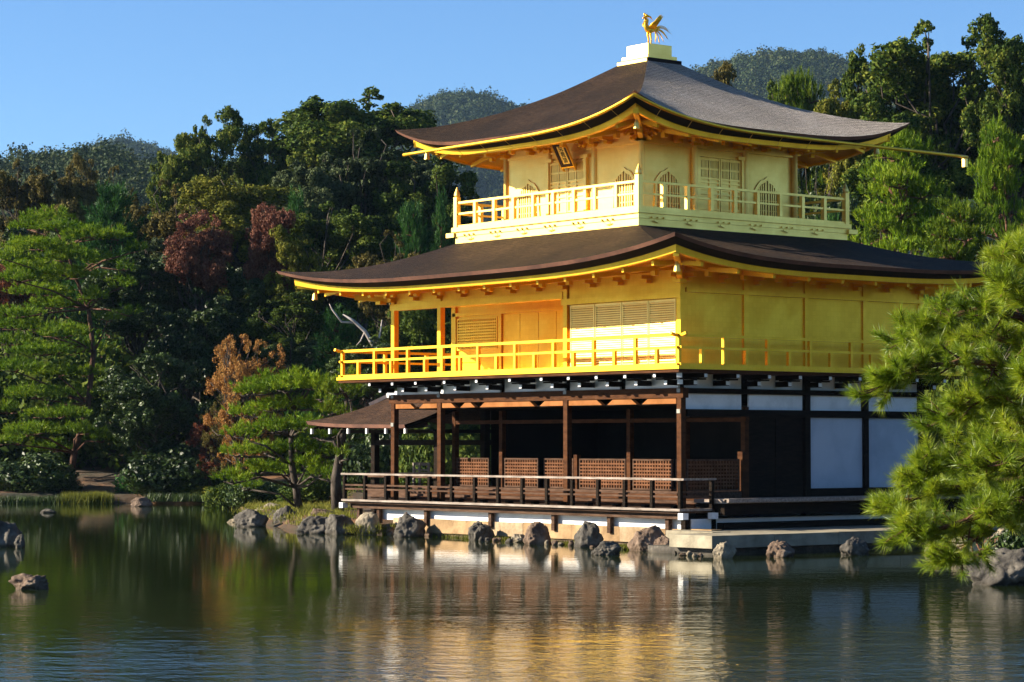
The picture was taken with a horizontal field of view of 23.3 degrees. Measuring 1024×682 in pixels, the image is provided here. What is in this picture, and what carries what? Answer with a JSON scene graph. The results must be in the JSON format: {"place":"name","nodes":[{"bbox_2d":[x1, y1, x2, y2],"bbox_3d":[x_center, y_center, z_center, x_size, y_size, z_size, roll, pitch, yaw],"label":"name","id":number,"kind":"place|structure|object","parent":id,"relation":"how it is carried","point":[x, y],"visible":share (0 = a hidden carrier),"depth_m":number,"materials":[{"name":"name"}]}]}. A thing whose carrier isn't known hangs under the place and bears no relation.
{"place":"outdoors","nodes":[
{"label":"outdoors","id":0,"kind":"place"},
{"bbox_2d":[418,113,503,221],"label":"hill","id":1,"kind":"structure","parent":0,"point":[483,191],"depth_m":1264.98,"materials":[{"name":"plant"}]},
{"bbox_2d":[387,83,532,312],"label":"hill forest","id":2,"kind":"object","parent":1,"relation":"on","point":[458,106],"visible":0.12,"depth_m":1338.45,"materials":[{"name":"plant"}]},
{"bbox_2d":[0,414,997,555],"bbox_3d":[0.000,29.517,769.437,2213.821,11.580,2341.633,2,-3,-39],"label":"ground","id":3,"kind":"structure","parent":0,"point":[98,478],"depth_m":107.61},
{"bbox_2d":[0,264,36,461],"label":"maple tree","id":4,"kind":"object","parent":3,"relation":"on","point":[6,297],"visible":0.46,"depth_m":117.91,"materials":[{"name":"red plant"}]},
{"bbox_2d":[0,158,52,307],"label":"broadleaf tree","id":5,"kind":"object","parent":3,"relation":"on","point":[15,195],"visible":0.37,"depth_m":134.18,"materials":[{"name":"green plant"}]},
{"bbox_2d":[0,451,79,492],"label":"shrub","id":6,"kind":"object","parent":3,"relation":"on","point":[28,472],"visible":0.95,"depth_m":105.97,"materials":[{"name":"green plant"}]},
{"bbox_2d":[0,219,87,398],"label":"broadleaf tree","id":7,"kind":"object","parent":3,"relation":"on","point":[16,232],"visible":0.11,"depth_m":125.74,"materials":[{"name":"green plant"}]},
{"bbox_2d":[32,477,84,492],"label":"shrub","id":8,"kind":"object","parent":3,"relation":"on","point":[75,486],"visible":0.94,"depth_m":106.09,"materials":[{"name":"green plant"}]},
{"bbox_2d":[33,164,96,321],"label":"broadleaf tree","id":9,"kind":"object","parent":3,"relation":"on","point":[69,193],"visible":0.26,"depth_m":133.60,"materials":[{"name":"green plant"}]},
{"bbox_2d":[0,203,147,469],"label":"pine tree","id":10,"kind":"object","parent":3,"relation":"on","point":[33,269],"visible":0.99,"depth_m":111.11,"materials":[{"name":"green plant"}]},
{"bbox_2d":[56,152,104,314],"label":"broadleaf tree","id":11,"kind":"object","parent":3,"relation":"on","point":[80,165],"visible":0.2,"depth_m":136.04,"materials":[{"name":"green plant"}]},
{"bbox_2d":[55,491,118,503],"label":"reeds","id":12,"kind":"object","parent":3,"relation":"on","point":[95,497],"visible":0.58,"depth_m":103.10,"materials":[{"name":"green plant"}]},
{"bbox_2d":[39,177,159,443],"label":"pine tree","id":13,"kind":"object","parent":3,"relation":"on","point":[111,214],"visible":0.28,"depth_m":123.79,"materials":[{"name":"green plant"}]},
{"bbox_2d":[0,491,207,503],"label":"shore grass","id":14,"kind":"structure","parent":3,"relation":"on","point":[153,497],"depth_m":103.12,"materials":[{"name":"green plant"}]},
{"bbox_2d":[81,243,184,451],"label":"broadleaf tree","id":15,"kind":"object","parent":3,"relation":"on","point":[140,293],"visible":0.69,"depth_m":117.89,"materials":[{"name":"green plant"}]},
{"bbox_2d":[92,352,211,456],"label":"broadleaf tree","id":16,"kind":"object","parent":3,"relation":"on","point":[152,407],"visible":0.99,"depth_m":105.90,"materials":[{"name":"green plant"}]},
{"bbox_2d":[117,178,200,287],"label":"broadleaf tree","id":17,"kind":"object","parent":3,"relation":"on","point":[160,226],"visible":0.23,"depth_m":129.38,"materials":[{"name":"green plant"}]},
{"bbox_2d":[142,151,186,292],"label":"cypress tree","id":18,"kind":"object","parent":3,"relation":"on","point":[161,204],"visible":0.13,"depth_m":146.31,"materials":[{"name":"green plant"}]},
{"bbox_2d":[119,442,226,495],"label":"shrub","id":19,"kind":"object","parent":3,"relation":"on","point":[168,469],"visible":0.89,"depth_m":104.12,"materials":[{"name":"green plant"}]},
{"bbox_2d":[149,230,218,447],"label":"broadleaf tree","id":20,"kind":"object","parent":3,"relation":"on","point":[170,288],"visible":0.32,"depth_m":120.46,"materials":[{"name":"green plant"}]},
{"bbox_2d":[136,287,242,455],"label":"broadleaf tree","id":21,"kind":"object","parent":3,"relation":"on","point":[195,339],"visible":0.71,"depth_m":114.76,"materials":[{"name":"green plant"}]},
{"bbox_2d":[159,115,233,221],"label":"broadleaf tree","id":22,"kind":"object","parent":3,"relation":"on","point":[190,161],"visible":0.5,"depth_m":145.50,"materials":[{"name":"green plant"}]},
{"bbox_2d":[162,209,233,457],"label":"cherry tree","id":23,"kind":"object","parent":3,"relation":"on","point":[206,274],"visible":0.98,"depth_m":117.76,"materials":[{"name":"red plant"}]},
{"bbox_2d":[186,411,226,484],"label":"maple tree","id":24,"kind":"object","parent":3,"relation":"on","point":[199,430],"visible":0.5,"depth_m":104.21,"materials":[{"name":"red plant"}]},
{"bbox_2d":[201,482,240,507],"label":"shrub","id":25,"kind":"object","parent":3,"relation":"on","point":[214,499],"visible":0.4,"depth_m":96.42,"materials":[{"name":"green plant"}]},
{"bbox_2d":[199,393,248,484],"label":"maple tree","id":26,"kind":"object","parent":3,"relation":"on","point":[219,439],"visible":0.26,"depth_m":103.31,"materials":[{"name":"orange plant"}]},
{"bbox_2d":[187,264,276,391],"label":"broadleaf tree","id":27,"kind":"object","parent":3,"relation":"on","point":[238,289],"visible":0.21,"depth_m":117.56,"materials":[{"name":"green plant"}]},
{"bbox_2d":[172,174,298,300],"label":"broadleaf tree","id":28,"kind":"object","parent":3,"relation":"on","point":[229,206],"visible":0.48,"depth_m":126.33,"materials":[{"name":"green plant"}]},
{"bbox_2d":[203,333,287,473],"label":"maple tree","id":29,"kind":"object","parent":3,"relation":"on","point":[223,379],"visible":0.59,"depth_m":98.81,"materials":[{"name":"orange plant"}]},
{"bbox_2d":[234,508,268,526],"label":"rock","id":30,"kind":"object","parent":3,"relation":"on","point":[248,517],"visible":0.69,"depth_m":74.64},
{"bbox_2d":[207,105,297,227],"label":"broadleaf tree","id":31,"kind":"object","parent":3,"relation":"on","point":[250,165],"visible":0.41,"depth_m":147.30,"materials":[{"name":"green plant"}]},
{"bbox_2d":[221,479,288,508],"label":"shrub","id":32,"kind":"object","parent":3,"relation":"on","point":[239,495],"visible":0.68,"depth_m":87.45,"materials":[{"name":"green plant"}]},
{"bbox_2d":[242,202,296,333],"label":"cherry tree","id":33,"kind":"object","parent":3,"relation":"on","point":[262,262],"visible":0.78,"depth_m":118.20,"materials":[{"name":"red plant"}]},
{"bbox_2d":[230,291,331,352],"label":"broadleaf tree","id":34,"kind":"object","parent":3,"relation":"on","point":[285,323],"visible":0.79,"depth_m":115.35,"materials":[{"name":"green plant"}]},
{"bbox_2d":[208,364,362,509],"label":"pine tree","id":35,"kind":"object","parent":3,"relation":"on","point":[309,381],"visible":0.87,"depth_m":77.94,"materials":[{"name":"green plant"}]},
{"bbox_2d":[254,126,330,214],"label":"broadleaf tree","id":36,"kind":"object","parent":3,"relation":"on","point":[307,157],"visible":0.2,"depth_m":145.27,"materials":[{"name":"green plant"}]},
{"bbox_2d":[225,490,363,525],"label":"bank grass","id":37,"kind":"structure","parent":3,"relation":"on","point":[307,507],"depth_m":78.11,"materials":[{"name":"plant"}]},
{"bbox_2d":[263,224,328,333],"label":"broadleaf tree","id":38,"kind":"object","parent":3,"relation":"on","point":[285,246],"visible":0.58,"depth_m":117.52,"materials":[{"name":"green plant"}]},
{"bbox_2d":[261,337,333,470],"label":"broadleaf tree","id":39,"kind":"object","parent":3,"relation":"on","point":[299,354],"visible":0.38,"depth_m":112.89,"materials":[{"name":"green plant"}]},
{"bbox_2d":[271,182,335,356],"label":"pine tree","id":40,"kind":"object","parent":3,"relation":"on","point":[298,199],"visible":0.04,"depth_m":122.14,"materials":[{"name":"green plant"}]},
{"bbox_2d":[275,471,351,503],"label":"shrub","id":41,"kind":"object","parent":3,"relation":"on","point":[318,490],"visible":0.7,"depth_m":85.59,"materials":[{"name":"green plant"}]},
{"bbox_2d":[269,151,361,313],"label":"broadleaf tree","id":42,"kind":"object","parent":3,"relation":"on","point":[320,187],"visible":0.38,"depth_m":131.20,"materials":[{"name":"green plant"}]},
{"bbox_2d":[284,303,374,446],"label":"pine tree","id":43,"kind":"object","parent":3,"relation":"on","point":[343,338],"visible":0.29,"depth_m":109.74,"materials":[{"name":"green plant"}]},
{"bbox_2d":[297,373,367,510],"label":"pine tree","id":44,"kind":"object","parent":3,"relation":"on","point":[341,445],"visible":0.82,"depth_m":75.79,"materials":[{"name":"green plant"}]},
{"bbox_2d":[289,201,404,398],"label":"broadleaf tree","id":45,"kind":"object","parent":3,"relation":"on","point":[356,234],"visible":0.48,"depth_m":120.00,"materials":[{"name":"green plant"}]},
{"bbox_2d":[268,86,437,204],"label":"broadleaf tree","id":46,"kind":"object","parent":3,"relation":"on","point":[336,121],"visible":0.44,"depth_m":147.25,"materials":[{"name":"green plant"}]},
{"bbox_2d":[332,429,402,491],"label":"shrub","id":47,"kind":"object","parent":3,"relation":"on","point":[359,455],"visible":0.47,"depth_m":95.18,"materials":[{"name":"green plant"}]},
{"bbox_2d":[355,512,379,534],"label":"rock","id":48,"kind":"object","parent":3,"relation":"on","point":[365,520],"visible":0.78,"depth_m":68.08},
{"bbox_2d":[323,336,414,429],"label":"broadleaf tree","id":49,"kind":"object","parent":3,"relation":"on","point":[331,368],"visible":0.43,"depth_m":102.24,"materials":[{"name":"green plant"}]},
{"bbox_2d":[319,126,436,345],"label":"broadleaf tree","id":50,"kind":"object","parent":3,"relation":"on","point":[369,172],"visible":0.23,"depth_m":133.06,"materials":[{"name":"green plant"}]},
{"bbox_2d":[345,229,419,334],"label":"broadleaf tree","id":51,"kind":"object","parent":3,"relation":"on","point":[370,259],"visible":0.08,"depth_m":113.59,"materials":[{"name":"green plant"}]},
{"bbox_2d":[306,390,490,512],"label":"fishing pavilion","id":52,"kind":"structure","parent":3,"relation":"on","point":[374,415],"depth_m":72.33,"materials":[{"name":"brown wood"}]},
{"bbox_2d":[377,307,450,423],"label":"broadleaf tree","id":53,"kind":"object","parent":3,"relation":"on","point":[424,333],"visible":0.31,"depth_m":104.58,"materials":[{"name":"green plant"}]},
{"bbox_2d":[386,199,450,352],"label":"pine tree","id":54,"kind":"object","parent":3,"relation":"on","point":[411,238],"visible":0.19,"depth_m":116.14,"materials":[{"name":"green plant"}]},
{"bbox_2d":[370,154,479,250],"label":"broadleaf tree","id":55,"kind":"object","parent":3,"relation":"on","point":[445,175],"visible":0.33,"depth_m":131.35,"materials":[{"name":"green plant"}]},
{"bbox_2d":[399,423,451,489],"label":"shrub","id":56,"kind":"object","parent":3,"relation":"on","point":[409,455],"visible":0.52,"depth_m":91.28,"materials":[{"name":"green plant"}]},
{"bbox_2d":[431,182,454,352],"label":"pine tree","id":57,"kind":"object","parent":3,"relation":"on","point":[442,224],"visible":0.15,"depth_m":117.17,"materials":[{"name":"green plant"}]},
{"bbox_2d":[448,433,490,484],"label":"shrub","id":58,"kind":"object","parent":3,"relation":"on","point":[469,451],"visible":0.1,"depth_m":95.39,"materials":[{"name":"green plant"}]},
{"bbox_2d":[468,521,494,539],"bbox_3d":[-0.809,5.047,64.505,0.663,0.771,0.502,2,-3,-38],"label":"rock","id":59,"kind":"object","parent":3,"relation":"on","point":[477,530],"visible":0.6,"depth_m":64.37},
{"bbox_2d":[0,289,1023,475],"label":"undergrowth","id":60,"kind":"object","parent":3,"relation":"on","point":[11,452],"visible":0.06,"depth_m":115.22,"materials":[{"name":"green plant"}]},
{"bbox_2d":[393,518,721,544],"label":"stone embankment","id":61,"kind":"structure","parent":3,"relation":"on","point":[618,534],"depth_m":64.01,"materials":[{"name":"stone"}]},
{"bbox_2d":[277,43,1022,534],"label":"golden pavilion","id":62,"kind":"structure","parent":3,"relation":"on","point":[667,303],"depth_m":63.93,"materials":[{"name":"gold metal"}]},
{"bbox_2d":[457,316,497,350],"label":"lattice window","id":63,"kind":"structure","parent":62,"relation":"in","point":[480,329],"depth_m":69.62,"materials":[{"name":"gold metal"}]},
{"bbox_2d":[503,314,519,368],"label":"sliding door","id":64,"kind":"structure","parent":62,"relation":"in","point":[511,322],"depth_m":68.49,"materials":[{"name":"gold metal"}]},
{"bbox_2d":[517,180,539,218],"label":"cusped window","id":65,"kind":"structure","parent":62,"relation":"in","point":[528,187],"depth_m":67.10,"materials":[{"name":"gold metal"}]},
{"bbox_2d":[520,313,538,368],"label":"sliding door","id":66,"kind":"structure","parent":62,"relation":"in","point":[529,322],"depth_m":67.86,"materials":[{"name":"gold metal"}]},
{"bbox_2d":[539,312,556,367],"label":"sliding door","id":67,"kind":"structure","parent":62,"relation":"in","point":[547,320],"depth_m":67.27,"materials":[{"name":"gold metal"}]},
{"bbox_2d":[551,144,576,171],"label":"name plaque","id":68,"kind":"object","parent":62,"relation":"hanging from","point":[564,157],"visible":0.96,"depth_m":65.50,"materials":[{"name":"wood"}]},
{"bbox_2d":[611,167,634,207],"bbox_3d":[2.882,-3.908,64.048,0.040,1.140,1.019,2,-3,-39],"label":"cusped window","id":69,"kind":"structure","parent":62,"relation":"in","point":[624,174],"depth_m":63.99,"materials":[{"name":"gold metal"}]},
{"bbox_2d":[653,168,682,208],"bbox_3d":[4.027,-3.902,64.173,1.019,1.140,0.040,2,-3,-39],"label":"cusped window","id":70,"kind":"structure","parent":62,"relation":"in","point":[667,175],"depth_m":64.20,"materials":[{"name":"gold metal"}]},
{"bbox_2d":[753,177,778,215],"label":"cusped window","id":71,"kind":"structure","parent":62,"relation":"in","point":[766,184],"depth_m":66.42,"materials":[{"name":"gold metal"}]},
{"bbox_2d":[749,417,802,496],"bbox_3d":[6.515,2.886,61.916,1.977,1.990,0.050,2,-3,-39],"label":"wooden door","id":72,"kind":"structure","parent":62,"relation":"in","point":[761,429],"depth_m":61.93,"materials":[{"name":"brown wood"}]},
{"bbox_2d":[710,60,736,85],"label":"broadleaf tree","id":73,"kind":"object","parent":3,"relation":"on","point":[725,75],"visible":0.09,"depth_m":125.93,"materials":[{"name":"green plant"}]},
{"bbox_2d":[770,62,826,218],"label":"pine tree","id":74,"kind":"object","parent":3,"relation":"on","point":[791,87],"visible":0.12,"depth_m":124.12,"materials":[{"name":"green plant"}]},
{"bbox_2d":[648,523,1001,554],"bbox_3d":[8.074,5.051,60.179,11.745,1.060,3.030,2,-3,-39],"label":"stone landing","id":75,"kind":"object","parent":3,"relation":"on","point":[797,539],"visible":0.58,"depth_m":57.23,"materials":[{"name":"stone"}]},
{"bbox_2d":[798,164,864,242],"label":"broadleaf tree","id":76,"kind":"object","parent":3,"relation":"on","point":[854,201],"visible":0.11,"depth_m":104.08,"materials":[{"name":"green plant"}]},
{"bbox_2d":[805,78,879,240],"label":"broadleaf tree","id":77,"kind":"object","parent":3,"relation":"on","point":[831,105],"visible":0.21,"depth_m":115.65,"materials":[{"name":"green plant"}]},
{"bbox_2d":[840,43,880,246],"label":"cypress tree","id":78,"kind":"object","parent":3,"relation":"on","point":[852,75],"visible":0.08,"depth_m":120.34,"materials":[{"name":"green plant"}]},
{"bbox_2d":[847,121,962,360],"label":"pine tree","id":79,"kind":"object","parent":3,"relation":"on","point":[903,181],"visible":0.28,"depth_m":91.84,"materials":[{"name":"green plant"}]},
{"bbox_2d":[839,90,986,255],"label":"broadleaf tree","id":80,"kind":"object","parent":3,"relation":"on","point":[953,175],"visible":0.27,"depth_m":110.98,"materials":[{"name":"green plant"}]},
{"bbox_2d":[840,222,1023,584],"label":"pine tree","id":81,"kind":"object","parent":3,"relation":"on","point":[1000,504],"visible":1,"depth_m":17.32,"materials":[{"name":"green plant"}]},
{"bbox_2d":[857,18,1023,255],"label":"broadleaf tree","id":82,"kind":"object","parent":3,"relation":"on","point":[913,80],"visible":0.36,"depth_m":118.09,"materials":[{"name":"green plant"}]},
{"bbox_2d":[925,359,1005,481],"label":"shrub","id":83,"kind":"object","parent":3,"relation":"on","point":[937,437],"visible":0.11,"depth_m":76.64,"materials":[{"name":"green plant"}]},
{"bbox_2d":[915,194,1023,436],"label":"pine tree","id":84,"kind":"object","parent":3,"relation":"on","point":[957,219],"visible":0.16,"depth_m":85.81,"materials":[{"name":"green plant"}]},
{"bbox_2d":[957,304,1023,416],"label":"broadleaf tree","id":85,"kind":"object","parent":3,"relation":"on","point":[1005,349],"visible":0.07,"depth_m":80.17,"materials":[{"name":"green plant"}]},
{"bbox_2d":[959,12,1023,243],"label":"broadleaf tree","id":86,"kind":"object","parent":3,"relation":"on","point":[1004,59],"visible":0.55,"depth_m":114.34,"materials":[{"name":"green plant"}]},
{"bbox_2d":[960,109,1023,407],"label":"pine tree","id":87,"kind":"object","parent":3,"relation":"on","point":[996,185],"visible":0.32,"depth_m":88.05,"materials":[{"name":"green plant"}]},
{"bbox_2d":[981,515,1023,551],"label":"shrub","id":88,"kind":"object","parent":3,"relation":"on","point":[1010,541],"visible":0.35,"depth_m":51.73,"materials":[{"name":"green plant"}]},
{"bbox_2d":[0,503,1023,681],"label":"pond","id":89,"kind":"structure","parent":0,"point":[156,592],"depth_m":37.08,"materials":[{"name":"green liquid"}]},
{"bbox_2d":[0,520,22,546],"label":"rock","id":90,"kind":"object","parent":89,"relation":"in","point":[10,533],"visible":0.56,"depth_m":60.02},
{"bbox_2d":[8,573,48,589],"bbox_3d":[-8.316,4.206,42.817,0.697,0.426,0.488,0,-2,0],"label":"rock","id":91,"kind":"object","parent":89,"relation":"in","point":[22,581],"visible":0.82,"depth_m":42.74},
{"bbox_2d":[295,516,326,533],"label":"rock","id":92,"kind":"object","parent":89,"relation":"in","point":[312,525],"visible":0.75,"depth_m":68.91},
{"bbox_2d":[325,514,356,533],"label":"rock","id":93,"kind":"object","parent":89,"relation":"in","point":[334,523],"visible":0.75,"depth_m":68.52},
{"bbox_2d":[393,512,425,536],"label":"rock","id":94,"kind":"object","parent":89,"relation":"in","point":[407,525],"visible":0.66,"depth_m":66.56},
{"bbox_2d":[343,521,628,549],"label":"water plants","id":95,"kind":"object","parent":89,"relation":"on","point":[379,527],"visible":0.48,"depth_m":67.99,"materials":[{"name":"green plant"}]},
{"bbox_2d":[523,521,551,544],"bbox_3d":[0.634,4.918,61.790,0.730,0.886,0.540,0,-2,-11],"label":"rock","id":96,"kind":"object","parent":89,"relation":"in","point":[537,533],"visible":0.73,"depth_m":61.62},
{"bbox_2d":[574,521,603,546],"bbox_3d":[1.851,4.842,60.217,0.748,0.971,0.598,0,-2,0],"label":"rock","id":97,"kind":"object","parent":89,"relation":"in","point":[587,534],"visible":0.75,"depth_m":60.01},
{"bbox_2d":[627,525,664,550],"bbox_3d":[3.151,4.763,58.177,0.895,0.937,0.716,0,-2,0],"label":"rock","id":98,"kind":"object","parent":89,"relation":"in","point":[642,539],"visible":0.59,"depth_m":57.91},
{"bbox_2d":[766,540,794,557],"bbox_3d":[5.926,4.678,54.864,0.599,0.582,0.513,-1,-3,25],"label":"rock","id":99,"kind":"object","parent":89,"relation":"in","point":[778,548],"visible":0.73,"depth_m":54.73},
{"bbox_2d":[840,537,868,554],"bbox_3d":[7.649,4.713,55.891,0.660,0.631,0.514,2,-3,-35],"label":"rock","id":100,"kind":"object","parent":89,"relation":"in","point":[854,546],"visible":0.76,"depth_m":55.71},
{"bbox_2d":[967,548,1023,585],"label":"rock","id":101,"kind":"object","parent":89,"relation":"in","point":[1010,565],"visible":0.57,"depth_m":43.86,"materials":[{"name":"stone"}]},
{"bbox_2d":[0,0,1023,161],"label":"sky","id":102,"kind":"structure","parent":0,"point":[72,71],"materials":[{"name":"blue"}]},
{"bbox_2d":[739,63,988,250],"bbox_3d":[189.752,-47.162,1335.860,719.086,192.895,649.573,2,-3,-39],"label":"hill","id":103,"kind":"structure","parent":0,"point":[766,91],"depth_m":1224.25,"materials":[{"name":"plant"}]},
{"bbox_2d":[690,45,1023,260],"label":"hill forest","id":104,"kind":"object","parent":103,"relation":"on","point":[752,69],"visible":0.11,"depth_m":1238.08,"materials":[{"name":"plant"}]},
{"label":"hill","id":105,"kind":"structure","parent":0,"visible":0},
{"bbox_2d":[0,133,271,272],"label":"hill forest","id":106,"kind":"object","parent":105,"relation":"on","point":[135,173],"visible":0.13,"depth_m":424.51,"materials":[{"name":"plant"}]},
{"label":"hill","id":107,"kind":"structure","parent":0,"visible":0},
{"bbox_2d":[81,128,176,159],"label":"hill forest","id":108,"kind":"object","parent":107,"relation":"on","point":[138,145],"visible":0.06,"depth_m":1480.85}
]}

